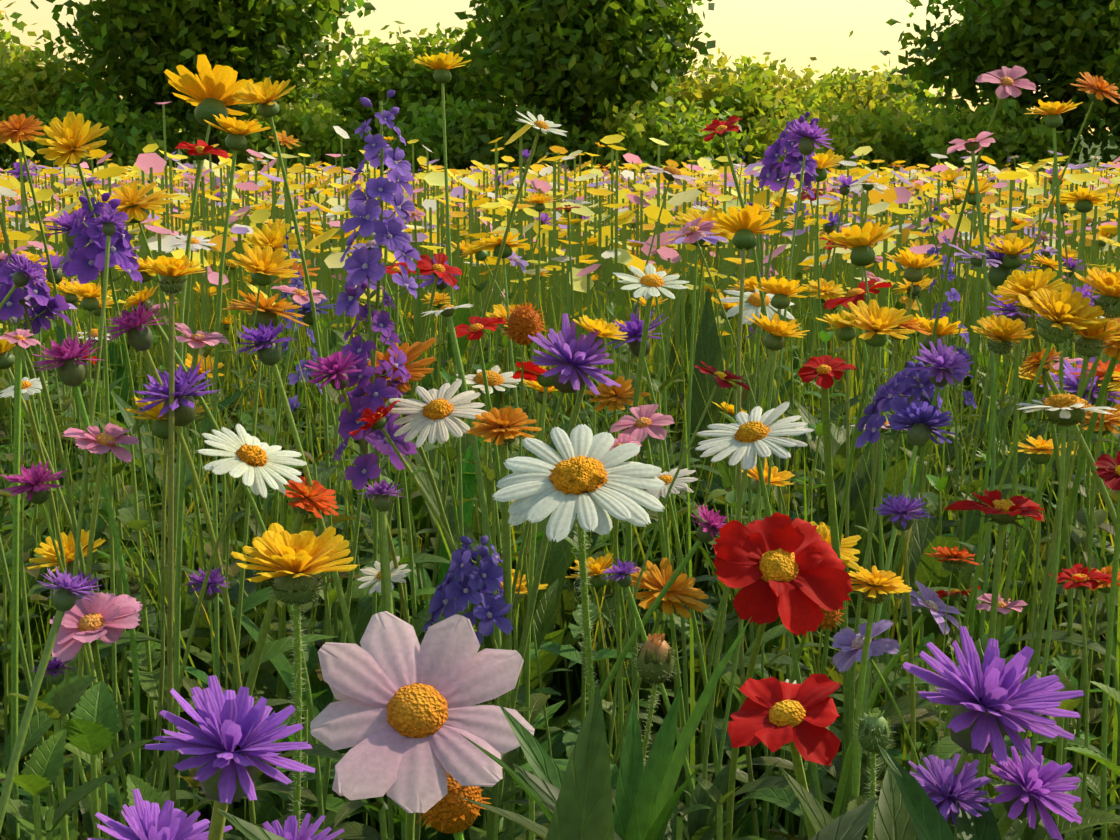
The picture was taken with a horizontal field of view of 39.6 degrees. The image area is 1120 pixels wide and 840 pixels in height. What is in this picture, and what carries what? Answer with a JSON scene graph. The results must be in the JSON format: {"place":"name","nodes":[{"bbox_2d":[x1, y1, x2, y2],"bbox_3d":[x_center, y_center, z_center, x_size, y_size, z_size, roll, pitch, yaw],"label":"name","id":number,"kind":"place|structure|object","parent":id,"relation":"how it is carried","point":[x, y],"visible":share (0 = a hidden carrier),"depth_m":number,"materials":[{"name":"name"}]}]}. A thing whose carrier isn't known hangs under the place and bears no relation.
{"place":"outdoors","nodes":[
{"label":"outdoors","id":0,"kind":"place"},
{"bbox_2d":[0,0,1109,135],"label":"sky","id":1,"kind":"structure","parent":0,"point":[796,31],"materials":[{"name":"yellow"}]},
{"bbox_2d":[0,215,1119,543],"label":"meadow grass","id":2,"kind":"structure","parent":0,"point":[428,381],"depth_m":2.45,"materials":[{"name":"green plant"}]},
{"bbox_2d":[0,134,1119,839],"bbox_3d":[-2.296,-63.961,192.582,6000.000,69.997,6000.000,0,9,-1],"label":"meadow ground","id":3,"kind":"structure","parent":0,"point":[1084,144],"depth_m":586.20,"materials":[{"name":"green plant"}]},
{"bbox_2d":[0,2,36,67],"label":"bush","id":4,"kind":"object","parent":3,"relation":"on","point":[8,35],"visible":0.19,"depth_m":64.69,"materials":[{"name":"green plant"}]},
{"bbox_2d":[0,23,68,165],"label":"bush","id":5,"kind":"object","parent":3,"relation":"on","point":[37,49],"depth_m":80.92,"materials":[{"name":"green plant"}]},
{"bbox_2d":[0,23,139,173],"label":"bush","id":6,"kind":"object","parent":3,"relation":"on","point":[27,84],"visible":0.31,"depth_m":58.35,"materials":[{"name":"green plant"}]},
{"bbox_2d":[0,82,193,174],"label":"bush","id":7,"kind":"object","parent":3,"relation":"on","point":[128,136],"visible":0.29,"depth_m":54.95,"materials":[{"name":"green plant"}]},
{"bbox_2d":[30,0,375,165],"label":"tree","id":8,"kind":"object","parent":3,"relation":"on","point":[148,42],"visible":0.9,"depth_m":56.35,"materials":[{"name":"green plant"}]},
{"bbox_2d":[131,64,327,169],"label":"bush","id":9,"kind":"object","parent":3,"relation":"on","point":[224,149],"visible":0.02,"depth_m":81.90,"materials":[{"name":"green plant"}]},
{"bbox_2d":[231,523,357,835],"bbox_3d":[-0.092,0.253,0.579,0.046,0.435,0.058,0,9,-1],"label":"yellow flower","id":10,"kind":"object","parent":3,"relation":"on","point":[295,561],"visible":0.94,"depth_m":0.54,"materials":[{"name":"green plant"}]},
{"bbox_2d":[219,90,399,175],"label":"bush","id":11,"kind":"object","parent":3,"relation":"on","point":[312,130],"visible":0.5,"depth_m":55.36,"materials":[{"name":"green plant"}]},
{"bbox_2d":[279,37,437,118],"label":"bush","id":12,"kind":"object","parent":3,"relation":"on","point":[344,65],"depth_m":76.46,"materials":[{"name":"green plant"}]},
{"bbox_2d":[299,18,517,167],"bbox_3d":[-5.484,-12.383,61.822,10.799,7.217,10.184,0,9,-1],"label":"bush","id":13,"kind":"object","parent":3,"relation":"on","point":[399,71],"visible":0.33,"depth_m":60.07,"materials":[{"name":"green plant"}]},
{"bbox_2d":[383,83,597,175],"bbox_3d":[-2.640,-10.138,56.938,7.971,4.235,7.350,0,9,-1],"label":"bush","id":14,"kind":"object","parent":3,"relation":"on","point":[473,129],"visible":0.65,"depth_m":54.94,"materials":[{"name":"green plant"}]},
{"bbox_2d":[0,0,1119,839],"bbox_3d":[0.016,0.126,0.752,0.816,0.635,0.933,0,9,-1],"label":"meadow flowers","id":15,"kind":"object","parent":3,"relation":"on","point":[404,711],"visible":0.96,"depth_m":0.67,"materials":[{"name":"green plant"}]},
{"bbox_2d":[0,102,1119,510],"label":"meadow flowers","id":16,"kind":"object","parent":3,"relation":"on","point":[616,216],"visible":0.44,"depth_m":2.66,"materials":[{"name":"yellow plant"}]},
{"bbox_2d":[0,668,1119,839],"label":"leafy herbs","id":17,"kind":"object","parent":3,"relation":"on","point":[91,729],"visible":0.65,"depth_m":0.56,"materials":[{"name":"green plant"}]},
{"bbox_2d":[0,146,1119,243],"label":"meadow flowers","id":18,"kind":"object","parent":3,"relation":"on","point":[705,168],"visible":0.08,"depth_m":6.56,"materials":[{"name":"yellow plant"}]},
{"bbox_2d":[451,0,715,163],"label":"tree","id":19,"kind":"object","parent":3,"relation":"on","point":[585,58],"visible":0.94,"depth_m":56.26,"materials":[{"name":"green plant"}]},
{"bbox_2d":[492,424,678,765],"bbox_3d":[0.003,0.234,0.595,0.064,0.468,0.094,-3,9,-17],"label":"daisy","id":20,"kind":"object","parent":3,"relation":"on","point":[590,481],"visible":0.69,"depth_m":0.54,"materials":[{"name":"white plant"}]},
{"bbox_2d":[536,60,699,173],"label":"bush","id":21,"kind":"object","parent":3,"relation":"on","point":[648,108],"depth_m":80.86,"materials":[{"name":"green plant"}]},
{"bbox_2d":[547,86,756,178],"bbox_3d":[3.744,-10.152,57.206,6.800,4.184,6.664,8,11,41],"label":"bush","id":22,"kind":"object","parent":3,"relation":"on","point":[682,137],"visible":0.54,"depth_m":55.53,"materials":[{"name":"green plant"}]},
{"bbox_2d":[642,48,856,162],"bbox_3d":[6.897,-12.108,63.377,10.089,6.203,9.814,0,9,-1],"label":"bush","id":23,"kind":"object","parent":3,"relation":"on","point":[744,88],"visible":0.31,"depth_m":61.05,"materials":[{"name":"green plant"}]},
{"bbox_2d":[712,512,852,839],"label":"red flower","id":24,"kind":"object","parent":3,"relation":"on","point":[794,575],"visible":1,"depth_m":0.54,"materials":[{"name":"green plant"}]},
{"bbox_2d":[733,87,934,175],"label":"bush","id":25,"kind":"object","parent":3,"relation":"on","point":[848,132],"visible":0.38,"depth_m":57.02,"materials":[{"name":"green plant"}]},
{"bbox_2d":[782,30,940,166],"bbox_3d":[12.097,-12.633,64.787,8.644,6.825,8.942,0,9,-1],"label":"bush","id":26,"kind":"object","parent":3,"relation":"on","point":[872,97],"visible":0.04,"depth_m":63.34,"materials":[{"name":"green plant"}]},
{"bbox_2d":[851,707,897,839],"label":"flower bud","id":27,"kind":"object","parent":3,"relation":"on","point":[874,729],"visible":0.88,"depth_m":0.52,"materials":[{"name":"green plant"}]},
{"bbox_2d":[847,566,911,797],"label":"flower","id":28,"kind":"object","parent":3,"relation":"on","point":[878,587],"visible":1,"depth_m":0.56,"materials":[{"name":"yellow plant"}]},
{"bbox_2d":[803,63,968,118],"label":"bush","id":29,"kind":"object","parent":3,"relation":"on","point":[917,104],"visible":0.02,"depth_m":80.51,"materials":[{"name":"green plant"}]},
{"bbox_2d":[887,79,1080,176],"bbox_3d":[15.259,-10.291,57.330,7.395,4.425,7.474,0,9,-1],"label":"bush","id":30,"kind":"object","parent":3,"relation":"on","point":[950,123],"visible":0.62,"depth_m":55.58,"materials":[{"name":"green plant"}]},
{"bbox_2d":[879,0,1119,166],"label":"tree","id":31,"kind":"object","parent":3,"relation":"on","point":[1062,44],"visible":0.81,"depth_m":57.18,"materials":[{"name":"green plant"}]},
{"bbox_2d":[1082,126,1119,174],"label":"bush","id":32,"kind":"object","parent":3,"relation":"on","point":[1116,152],"visible":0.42,"depth_m":56.93,"materials":[{"name":"green plant"}]}
]}

